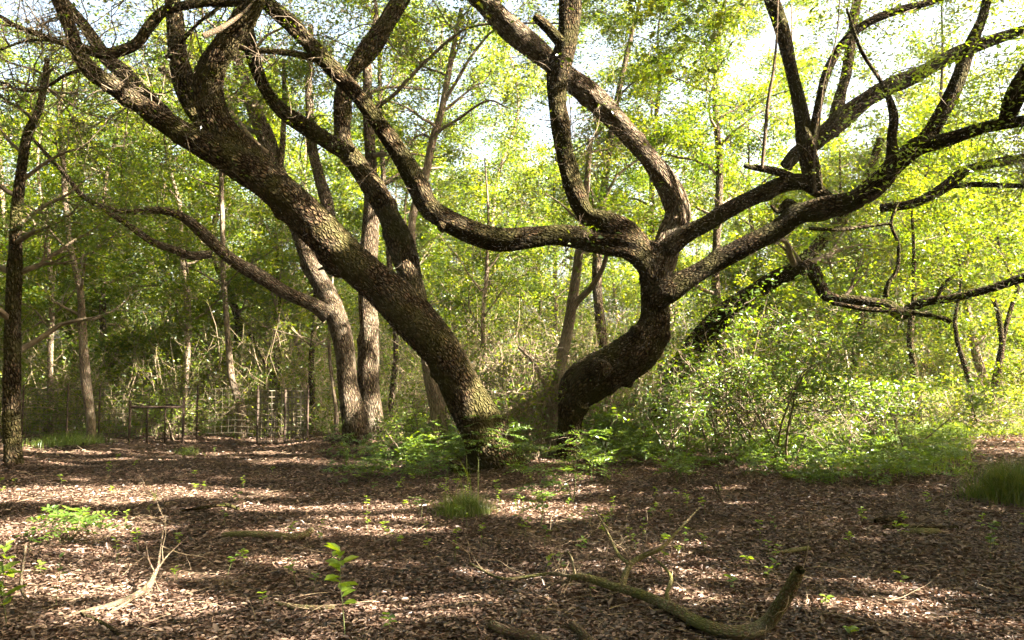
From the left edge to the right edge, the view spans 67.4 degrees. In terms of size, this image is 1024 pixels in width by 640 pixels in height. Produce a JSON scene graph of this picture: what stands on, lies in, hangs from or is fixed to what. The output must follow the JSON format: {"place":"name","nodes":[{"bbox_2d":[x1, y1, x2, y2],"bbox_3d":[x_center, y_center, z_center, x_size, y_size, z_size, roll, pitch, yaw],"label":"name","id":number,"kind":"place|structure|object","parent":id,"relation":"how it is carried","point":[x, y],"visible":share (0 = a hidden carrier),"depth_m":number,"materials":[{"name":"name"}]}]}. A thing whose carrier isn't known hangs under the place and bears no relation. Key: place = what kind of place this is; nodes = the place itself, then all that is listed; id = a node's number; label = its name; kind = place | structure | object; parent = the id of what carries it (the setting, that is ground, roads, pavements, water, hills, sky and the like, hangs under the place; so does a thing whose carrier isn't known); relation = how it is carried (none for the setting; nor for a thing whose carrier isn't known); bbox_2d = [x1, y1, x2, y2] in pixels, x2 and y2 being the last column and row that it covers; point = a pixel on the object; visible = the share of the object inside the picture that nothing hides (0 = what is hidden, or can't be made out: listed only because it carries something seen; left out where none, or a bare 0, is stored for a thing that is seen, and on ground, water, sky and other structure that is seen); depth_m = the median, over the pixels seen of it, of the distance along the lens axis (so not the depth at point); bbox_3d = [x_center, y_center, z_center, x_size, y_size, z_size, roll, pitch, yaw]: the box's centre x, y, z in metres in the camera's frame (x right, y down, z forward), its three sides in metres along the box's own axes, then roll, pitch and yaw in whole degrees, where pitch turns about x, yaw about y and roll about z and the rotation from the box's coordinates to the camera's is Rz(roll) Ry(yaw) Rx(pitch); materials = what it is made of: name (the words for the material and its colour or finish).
{"place":"outdoors","nodes":[
{"label":"outdoors","id":0,"kind":"place"},
{"bbox_2d":[0,372,1023,639],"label":"forest floor ground","id":1,"kind":"structure","parent":0,"point":[226,442],"depth_m":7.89,"materials":[{"name":"brown plant"}]},
{"bbox_2d":[0,561,25,622],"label":"seedling","id":2,"kind":"object","parent":1,"relation":"on","point":[4,568],"visible":1,"depth_m":4.67,"materials":[{"name":"green plant"}]},
{"bbox_2d":[19,543,37,602],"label":"fallen branch","id":3,"kind":"object","parent":1,"relation":"on","point":[22,592],"visible":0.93,"depth_m":5.35,"materials":[{"name":"brown wood"}]},
{"bbox_2d":[16,504,120,542],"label":"compound leaf plant","id":4,"kind":"object","parent":1,"relation":"on","point":[87,519],"visible":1,"depth_m":6.98,"materials":[{"name":"green plant"}]},
{"bbox_2d":[0,1,142,403],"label":"woodland tree","id":5,"kind":"object","parent":1,"relation":"on","point":[68,313],"visible":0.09,"depth_m":22.20,"materials":[{"name":"green plant"}]},
{"bbox_2d":[22,427,129,448],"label":"grass tuft","id":6,"kind":"object","parent":1,"relation":"on","point":[77,439],"visible":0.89,"depth_m":15.83,"materials":[{"name":"green plant"}]},
{"bbox_2d":[0,58,164,432],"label":"woodland tree","id":7,"kind":"object","parent":1,"relation":"on","point":[51,316],"visible":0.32,"depth_m":19.02,"materials":[{"name":"green plant"}]},
{"bbox_2d":[0,15,165,440],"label":"woodland tree","id":8,"kind":"object","parent":1,"relation":"on","point":[86,382],"visible":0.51,"depth_m":16.49,"materials":[{"name":"green plant"}]},
{"bbox_2d":[0,28,168,464],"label":"woodland tree","id":9,"kind":"object","parent":1,"relation":"on","point":[14,348],"visible":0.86,"depth_m":12.10,"materials":[{"name":"green plant"}]},
{"bbox_2d":[0,12,183,390],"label":"woodland tree","id":10,"kind":"object","parent":1,"relation":"on","point":[91,119],"visible":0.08,"depth_m":25.08,"materials":[{"name":"green plant"}]},
{"bbox_2d":[0,55,205,421],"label":"woodland tree","id":11,"kind":"object","parent":1,"relation":"on","point":[122,342],"visible":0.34,"depth_m":20.91,"materials":[{"name":"green plant"}]},
{"bbox_2d":[63,476,216,634],"bbox_3d":[-2.707,1.529,5.588,0.834,0.818,2.072,0,-4,0],"label":"fallen branch","id":12,"kind":"object","parent":1,"relation":"on","point":[140,592],"visible":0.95,"depth_m":5.24,"materials":[{"name":"brown wood"}]},
{"bbox_2d":[128,397,184,444],"bbox_3d":[-7.685,2.218,16.993,1.317,1.063,1.058,0,-4,0],"label":"rusty frame","id":13,"kind":"object","parent":1,"relation":"on","point":[172,406],"visible":0.8,"depth_m":16.49,"materials":[{"name":"metal"}]},
{"bbox_2d":[21,385,308,439],"bbox_3d":[-7.853,2.133,17.418,6.504,1.326,0.078,0,-4,0],"label":"wire fence","id":14,"kind":"object","parent":1,"relation":"on","point":[116,407],"visible":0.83,"depth_m":17.42,"materials":[{"name":"metal"}]},
{"bbox_2d":[137,367,198,439],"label":"shrub","id":15,"kind":"object","parent":1,"relation":"on","point":[158,410],"visible":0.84,"depth_m":17.31,"materials":[{"name":"green plant"}]},
{"bbox_2d":[78,21,272,409],"bbox_3d":[-12.096,-3.398,25.886,7.924,13.439,6.363,0,-4,0],"label":"woodland tree","id":16,"kind":"object","parent":1,"relation":"on","point":[127,256],"visible":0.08,"depth_m":25.06,"materials":[{"name":"green plant"}]},
{"bbox_2d":[93,72,263,428],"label":"woodland tree","id":17,"kind":"object","parent":1,"relation":"on","point":[191,318],"visible":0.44,"depth_m":19.98,"materials":[{"name":"green plant"}]},
{"bbox_2d":[0,0,369,444],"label":"woodland tree","id":18,"kind":"object","parent":1,"relation":"on","point":[327,305],"visible":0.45,"depth_m":15.35,"materials":[{"name":"green plant"}]},
{"bbox_2d":[82,0,290,377],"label":"woodland tree","id":19,"kind":"object","parent":1,"relation":"on","point":[164,19],"visible":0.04,"depth_m":29.80,"materials":[{"name":"green plant"}]},
{"bbox_2d":[87,40,345,437],"bbox_3d":[-6.506,-2.018,18.235,4.683,9.759,5.000,-2,-4,34],"label":"woodland tree","id":20,"kind":"object","parent":1,"relation":"on","point":[223,271],"visible":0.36,"depth_m":17.94,"materials":[{"name":"green plant"}]},
{"bbox_2d":[128,52,327,417],"bbox_3d":[-7.969,-2.326,21.887,6.073,10.798,4.456,0,-4,0],"label":"woodland tree","id":21,"kind":"object","parent":1,"relation":"on","point":[200,271],"visible":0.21,"depth_m":21.53,"materials":[{"name":"green plant"}]},
{"bbox_2d":[180,131,348,427],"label":"woodland tree","id":22,"kind":"object","parent":1,"relation":"on","point":[268,227],"visible":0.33,"depth_m":19.99,"materials":[{"name":"green plant"}]},
{"bbox_2d":[173,24,355,387],"bbox_3d":[-8.923,-3.430,26.818,7.056,13.676,6.413,0,-4,0],"label":"woodland tree","id":23,"kind":"object","parent":1,"relation":"on","point":[255,231],"visible":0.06,"depth_m":26.75,"materials":[{"name":"green plant"}]},
{"bbox_2d":[256,390,277,443],"bbox_3d":[-5.257,2.116,16.500,0.457,1.245,0.408,0,-4,0],"label":"wire cage","id":24,"kind":"object","parent":1,"relation":"on","point":[258,429],"visible":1,"depth_m":16.44,"materials":[{"name":"metal"}]},
{"bbox_2d":[221,527,313,540],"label":"fallen branch","id":25,"kind":"object","parent":1,"relation":"on","point":[288,536],"visible":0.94,"depth_m":7.00,"materials":[{"name":"brown wood"}]},
{"bbox_2d":[202,32,386,408],"bbox_3d":[-6.270,-2.675,23.537,5.521,11.745,4.962,0,-4,0],"label":"woodland tree","id":26,"kind":"object","parent":1,"relation":"on","point":[302,315],"visible":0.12,"depth_m":22.68,"materials":[{"name":"green plant"}]},
{"bbox_2d":[284,390,306,443],"bbox_3d":[-4.597,2.103,16.300,0.477,1.245,0.427,0,-4,0],"label":"wire cage","id":27,"kind":"object","parent":1,"relation":"on","point":[286,422],"visible":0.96,"depth_m":16.29,"materials":[{"name":"metal"}]},
{"bbox_2d":[0,0,603,473],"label":"live oak tree","id":28,"kind":"object","parent":1,"relation":"on","point":[220,138],"visible":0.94,"depth_m":11.41,"materials":[{"name":"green plant"}]},
{"bbox_2d":[274,601,334,610],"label":"fallen branch","id":29,"kind":"object","parent":1,"relation":"on","point":[303,606],"visible":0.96,"depth_m":5.07,"materials":[{"name":"brown wood"}]},
{"bbox_2d":[233,188,380,429],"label":"woodland tree","id":30,"kind":"object","parent":1,"relation":"on","point":[314,328],"visible":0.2,"depth_m":19.96,"materials":[{"name":"green plant"}]},
{"bbox_2d":[206,168,453,437],"bbox_3d":[-4.247,-0.384,17.656,4.676,6.422,4.633,-3,-5,41],"label":"woodland tree","id":31,"kind":"object","parent":1,"relation":"on","point":[335,402],"visible":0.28,"depth_m":17.45,"materials":[{"name":"green plant"}]},
{"bbox_2d":[324,543,358,634],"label":"seedling","id":32,"kind":"object","parent":1,"relation":"on","point":[345,587],"visible":0.99,"depth_m":4.71,"materials":[{"name":"green plant"}]},
{"bbox_2d":[265,0,477,438],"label":"woodland tree","id":33,"kind":"object","parent":1,"relation":"on","point":[368,362],"visible":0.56,"depth_m":15.95,"materials":[{"name":"green plant"}]},
{"bbox_2d":[302,0,470,433],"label":"woodland tree","id":34,"kind":"object","parent":1,"relation":"on","point":[390,266],"visible":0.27,"depth_m":18.07,"materials":[{"name":"green plant"}]},
{"bbox_2d":[308,0,467,342],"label":"woodland tree","id":35,"kind":"object","parent":1,"relation":"on","point":[427,270],"visible":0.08,"depth_m":29.47,"materials":[{"name":"green plant"}]},
{"bbox_2d":[368,388,451,460],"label":"shrub","id":36,"kind":"object","parent":1,"relation":"on","point":[405,425],"visible":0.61,"depth_m":13.53,"materials":[{"name":"green plant"}]},
{"bbox_2d":[334,134,487,386],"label":"woodland tree","id":37,"kind":"object","parent":1,"relation":"on","point":[422,237],"visible":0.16,"depth_m":25.51,"materials":[{"name":"green plant"}]},
{"bbox_2d":[326,0,538,374],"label":"woodland tree","id":38,"kind":"object","parent":1,"relation":"on","point":[453,91],"visible":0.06,"depth_m":31.72,"materials":[{"name":"green plant"}]},
{"bbox_2d":[406,418,463,450],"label":"compound leaf plant","id":39,"kind":"object","parent":1,"relation":"on","point":[438,424],"visible":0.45,"depth_m":13.18,"materials":[{"name":"green plant"}]},
{"bbox_2d":[380,80,512,361],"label":"woodland tree","id":40,"kind":"object","parent":1,"relation":"on","point":[447,136],"visible":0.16,"depth_m":29.58,"materials":[{"name":"green plant"}]},
{"bbox_2d":[421,457,501,520],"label":"grass tuft","id":41,"kind":"object","parent":1,"relation":"on","point":[473,506],"visible":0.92,"depth_m":8.36,"materials":[{"name":"green plant"}]},
{"bbox_2d":[333,0,608,461],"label":"woodland tree","id":42,"kind":"object","parent":1,"relation":"on","point":[436,402],"visible":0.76,"depth_m":14.07,"materials":[{"name":"green plant"}]},
{"bbox_2d":[396,299,554,438],"bbox_3d":[-0.474,1.465,14.609,3.533,3.583,3.839,0,-4,0],"label":"shrub","id":43,"kind":"object","parent":1,"relation":"on","point":[480,366],"visible":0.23,"depth_m":14.52,"materials":[{"name":"green plant"}]},
{"bbox_2d":[401,171,564,382],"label":"woodland tree","id":44,"kind":"object","parent":1,"relation":"on","point":[528,252],"visible":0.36,"depth_m":23.96,"materials":[{"name":"green plant"}]},
{"bbox_2d":[380,0,587,369],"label":"woodland tree","id":45,"kind":"object","parent":1,"relation":"on","point":[512,148],"visible":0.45,"depth_m":26.95,"materials":[{"name":"green plant"}]},
{"bbox_2d":[449,414,532,455],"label":"compound leaf plant","id":46,"kind":"object","parent":1,"relation":"on","point":[494,432],"visible":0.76,"depth_m":11.43,"materials":[{"name":"green plant"}]},
{"bbox_2d":[399,309,597,453],"bbox_3d":[-0.232,1.337,13.665,3.798,3.176,3.052,0,-4,0],"label":"shrub","id":47,"kind":"object","parent":1,"relation":"on","point":[483,373],"visible":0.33,"depth_m":13.82,"materials":[{"name":"green plant"}]},
{"bbox_2d":[433,67,569,387],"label":"woodland tree","id":48,"kind":"object","parent":1,"relation":"on","point":[484,262],"visible":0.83,"depth_m":17.23,"materials":[{"name":"green plant"}]},
{"bbox_2d":[0,440,1023,639],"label":"twig litter","id":49,"kind":"object","parent":1,"relation":"on","point":[966,544],"visible":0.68,"depth_m":6.31,"materials":[{"name":"brown wood"}]},
{"bbox_2d":[0,235,1023,455],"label":"thicket","id":50,"kind":"object","parent":1,"relation":"on","point":[172,373],"depth_m":19.51,"materials":[{"name":"green plant"}]},
{"bbox_2d":[23,400,1007,485],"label":"undergrowth","id":51,"kind":"object","parent":1,"relation":"on","point":[778,465],"depth_m":12.73,"materials":[{"name":"green plant"}]},
{"bbox_2d":[487,620,552,639],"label":"fallen branch","id":52,"kind":"object","parent":1,"relation":"on","point":[513,633],"visible":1,"depth_m":4.49,"materials":[{"name":"brown wood"}]},
{"bbox_2d":[494,437,551,470],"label":"compound leaf plant","id":53,"kind":"object","parent":1,"relation":"on","point":[515,446],"visible":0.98,"depth_m":11.16,"materials":[{"name":"green plant"}]},
{"bbox_2d":[24,389,1023,480],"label":"grass","id":54,"kind":"structure","parent":1,"relation":"on","point":[980,431],"depth_m":14.08,"materials":[{"name":"green plant"}]},
{"bbox_2d":[466,320,597,458],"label":"shrub","id":55,"kind":"object","parent":1,"relation":"on","point":[537,416],"visible":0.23,"depth_m":13.43,"materials":[{"name":"green plant"}]},
{"bbox_2d":[476,350,590,460],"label":"shrub","id":56,"kind":"object","parent":1,"relation":"on","point":[535,407],"visible":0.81,"depth_m":12.20,"materials":[{"name":"green plant"}]},
{"bbox_2d":[413,0,662,360],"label":"woodland tree","id":57,"kind":"object","parent":1,"relation":"on","point":[470,124],"visible":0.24,"depth_m":33.02,"materials":[{"name":"green plant"}]},
{"bbox_2d":[477,322,601,458],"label":"shrub","id":58,"kind":"object","parent":1,"relation":"on","point":[537,392],"visible":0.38,"depth_m":13.23,"materials":[{"name":"green plant"}]},
{"bbox_2d":[505,463,573,524],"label":"compound leaf plant","id":59,"kind":"object","parent":1,"relation":"on","point":[548,483],"visible":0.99,"depth_m":7.88,"materials":[{"name":"green plant"}]},
{"bbox_2d":[467,317,611,455],"bbox_3d":[0.696,1.336,14.205,3.018,2.765,2.800,-1,-4,20],"label":"shrub","id":60,"kind":"object","parent":1,"relation":"on","point":[539,356],"visible":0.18,"depth_m":14.13,"materials":[{"name":"green plant"}]},
{"bbox_2d":[469,97,621,372],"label":"woodland tree","id":61,"kind":"object","parent":1,"relation":"on","point":[551,182],"visible":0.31,"depth_m":30.03,"materials":[{"name":"green plant"}]},
{"bbox_2d":[541,443,595,501],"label":"compound leaf plant","id":62,"kind":"object","parent":1,"relation":"on","point":[553,448],"visible":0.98,"depth_m":9.21,"materials":[{"name":"green plant"}]},
{"bbox_2d":[569,621,593,639],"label":"fallen branch","id":63,"kind":"object","parent":1,"relation":"on","point":[581,632],"visible":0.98,"depth_m":4.47,"materials":[{"name":"brown wood"}]},
{"bbox_2d":[530,406,633,463],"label":"compound leaf plant","id":64,"kind":"object","parent":1,"relation":"on","point":[602,432],"visible":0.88,"depth_m":12.12,"materials":[{"name":"green plant"}]},
{"bbox_2d":[475,116,692,457],"bbox_3d":[0.971,-0.601,12.729,3.262,6.250,3.359,2,-4,-32],"label":"woodland tree","id":65,"kind":"object","parent":1,"relation":"on","point":[575,299],"visible":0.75,"depth_m":12.96,"materials":[{"name":"green plant"}]},
{"bbox_2d":[561,439,617,482],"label":"compound leaf plant","id":66,"kind":"object","parent":1,"relation":"on","point":[599,459],"visible":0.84,"depth_m":10.54,"materials":[{"name":"green plant"}]},
{"bbox_2d":[555,380,656,460],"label":"shrub","id":67,"kind":"object","parent":1,"relation":"on","point":[613,407],"visible":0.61,"depth_m":12.68,"materials":[{"name":"green plant"}]},
{"bbox_2d":[191,0,1023,462],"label":"live oak tree","id":68,"kind":"object","parent":1,"relation":"on","point":[631,356],"visible":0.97,"depth_m":12.04,"materials":[{"name":"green plant"}]},
{"bbox_2d":[518,0,708,421],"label":"woodland tree","id":69,"kind":"object","parent":1,"relation":"on","point":[602,192],"visible":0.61,"depth_m":16.98,"materials":[{"name":"green plant"}]},
{"bbox_2d":[582,410,670,463],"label":"compound leaf plant","id":70,"kind":"object","parent":1,"relation":"on","point":[637,440],"visible":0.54,"depth_m":12.58,"materials":[{"name":"green plant"}]},
{"bbox_2d":[540,0,757,432],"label":"woodland tree","id":71,"kind":"object","parent":1,"relation":"on","point":[687,52],"visible":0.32,"depth_m":19.50,"materials":[{"name":"green plant"}]},
{"bbox_2d":[442,499,876,639],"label":"fallen branch","id":72,"kind":"object","parent":1,"relation":"on","point":[768,620],"visible":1,"depth_m":5.09,"materials":[{"name":"brown wood"}]},
{"bbox_2d":[628,365,717,465],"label":"shrub","id":73,"kind":"object","parent":1,"relation":"on","point":[691,415],"visible":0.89,"depth_m":12.89,"materials":[{"name":"green plant"}]},
{"bbox_2d":[653,450,700,482],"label":"compound leaf plant","id":74,"kind":"object","parent":1,"relation":"on","point":[680,467],"visible":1,"depth_m":10.78,"materials":[{"name":"green plant"}]},
{"bbox_2d":[574,0,819,432],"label":"woodland tree","id":75,"kind":"object","parent":1,"relation":"on","point":[715,54],"visible":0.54,"depth_m":18.40,"materials":[{"name":"green plant"}]},
{"bbox_2d":[623,298,821,456],"bbox_3d":[3.809,1.154,14.407,3.937,3.043,2.837,-2,-4,28],"label":"shrub","id":76,"kind":"object","parent":1,"relation":"on","point":[713,421],"visible":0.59,"depth_m":14.05,"materials":[{"name":"green plant"}]},
{"bbox_2d":[712,440,774,476],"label":"compound leaf plant","id":77,"kind":"object","parent":1,"relation":"on","point":[743,456],"visible":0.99,"depth_m":11.27,"materials":[{"name":"green plant"}]},
{"bbox_2d":[663,75,844,384],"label":"woodland tree","id":78,"kind":"object","parent":1,"relation":"on","point":[754,271],"visible":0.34,"depth_m":23.31,"materials":[{"name":"green plant"}]},
{"bbox_2d":[686,344,848,451],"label":"shrub","id":79,"kind":"object","parent":1,"relation":"on","point":[761,403],"visible":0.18,"depth_m":14.72,"materials":[{"name":"green plant"}]},
{"bbox_2d":[659,265,918,454],"bbox_3d":[4.569,1.005,14.491,5.488,4.535,3.562,1,-4,-13],"label":"shrub","id":80,"kind":"object","parent":1,"relation":"on","point":[731,372],"visible":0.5,"depth_m":14.33,"materials":[{"name":"green plant"}]},
{"bbox_2d":[612,246,985,470],"bbox_3d":[5.093,0.683,13.024,6.397,4.281,4.871,0,-4,0],"label":"shrub","id":81,"kind":"object","parent":1,"relation":"on","point":[793,394],"visible":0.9,"depth_m":12.85,"materials":[{"name":"green plant"}]},
{"bbox_2d":[713,140,885,370],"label":"woodland tree","id":82,"kind":"object","parent":1,"relation":"on","point":[829,168],"visible":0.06,"depth_m":26.91,"materials":[{"name":"green plant"}]},
{"bbox_2d":[697,0,914,350],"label":"woodland tree","id":83,"kind":"object","parent":1,"relation":"on","point":[799,62],"visible":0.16,"depth_m":30.21,"materials":[{"name":"green plant"}]},
{"bbox_2d":[802,452,860,483],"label":"compound leaf plant","id":84,"kind":"object","parent":1,"relation":"on","point":[836,464],"visible":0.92,"depth_m":10.72,"materials":[{"name":"green plant"}]},
{"bbox_2d":[642,0,1023,445],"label":"woodland tree","id":85,"kind":"object","parent":1,"relation":"on","point":[803,261],"visible":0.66,"depth_m":14.27,"materials":[{"name":"green plant"}]},
{"bbox_2d":[732,88,951,415],"bbox_3d":[10.098,-1.409,22.889,6.581,9.958,5.111,0,-4,0],"label":"woodland tree","id":86,"kind":"object","parent":1,"relation":"on","point":[861,315],"visible":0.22,"depth_m":22.76,"materials":[{"name":"green plant"}]},
{"bbox_2d":[795,340,1004,458],"bbox_3d":[7.014,1.645,14.040,3.647,2.647,2.683,-2,-4,29],"label":"shrub","id":87,"kind":"object","parent":1,"relation":"on","point":[893,410],"visible":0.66,"depth_m":14.12,"materials":[{"name":"green plant"}]},
{"bbox_2d":[880,457,936,481],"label":"compound leaf plant","id":88,"kind":"object","parent":1,"relation":"on","point":[914,469],"visible":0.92,"depth_m":10.86,"materials":[{"name":"green plant"}]},
{"bbox_2d":[802,72,1023,398],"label":"woodland tree","id":89,"kind":"object","parent":1,"relation":"on","point":[903,108],"visible":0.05,"depth_m":25.79,"materials":[{"name":"green plant"}]},
{"bbox_2d":[882,525,958,530],"bbox_3d":[4.015,2.029,7.497,0.753,0.066,0.171,0,-4,0],"label":"rotten log","id":90,"kind":"object","parent":1,"relation":"on","point":[890,527],"visible":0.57,"depth_m":7.47,"materials":[{"name":"brown wood"}]},
{"bbox_2d":[824,0,1023,404],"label":"woodland tree","id":91,"kind":"object","parent":1,"relation":"on","point":[923,107],"visible":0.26,"depth_m":23.65,"materials":[{"name":"green plant"}]},
{"bbox_2d":[828,125,1019,434],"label":"woodland tree","id":92,"kind":"object","parent":1,"relation":"on","point":[911,355],"visible":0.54,"depth_m":18.41,"materials":[{"name":"green plant"}]},
{"bbox_2d":[858,97,1023,419],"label":"woodland tree","id":93,"kind":"object","parent":1,"relation":"on","point":[1018,316],"visible":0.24,"depth_m":21.89,"materials":[{"name":"green plant"}]},
{"bbox_2d":[868,162,1023,432],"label":"woodland tree","id":94,"kind":"object","parent":1,"relation":"on","point":[963,361],"visible":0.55,"depth_m":19.01,"materials":[{"name":"green plant"}]},
{"bbox_2d":[877,302,1023,445],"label":"shrub","id":95,"kind":"object","parent":1,"relation":"on","point":[942,389],"visible":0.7,"depth_m":16.05,"materials":[{"name":"green plant"}]},
{"bbox_2d":[920,177,1023,428],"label":"woodland tree","id":96,"kind":"object","parent":1,"relation":"on","point":[1002,332],"visible":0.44,"depth_m":20.00,"materials":[{"name":"green plant"}]},
{"bbox_2d":[927,5,1023,331],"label":"woodland tree","id":97,"kind":"object","parent":1,"relation":"on","point":[1002,152],"visible":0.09,"depth_m":25.55,"materials":[{"name":"green plant"}]},
{"bbox_2d":[937,449,1023,507],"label":"grass tuft","id":98,"kind":"object","parent":1,"relation":"on","point":[1007,486],"visible":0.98,"depth_m":9.31,"materials":[{"name":"green plant"}]},
{"bbox_2d":[0,82,1023,389],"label":"distant woods","id":99,"kind":"object","parent":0,"point":[622,272],"depth_m":36.65,"materials":[{"name":"green plant"}]},
{"bbox_2d":[0,0,1023,370],"label":"sky","id":100,"kind":"structure","parent":0,"point":[929,15],"materials":[{"name":"white"}]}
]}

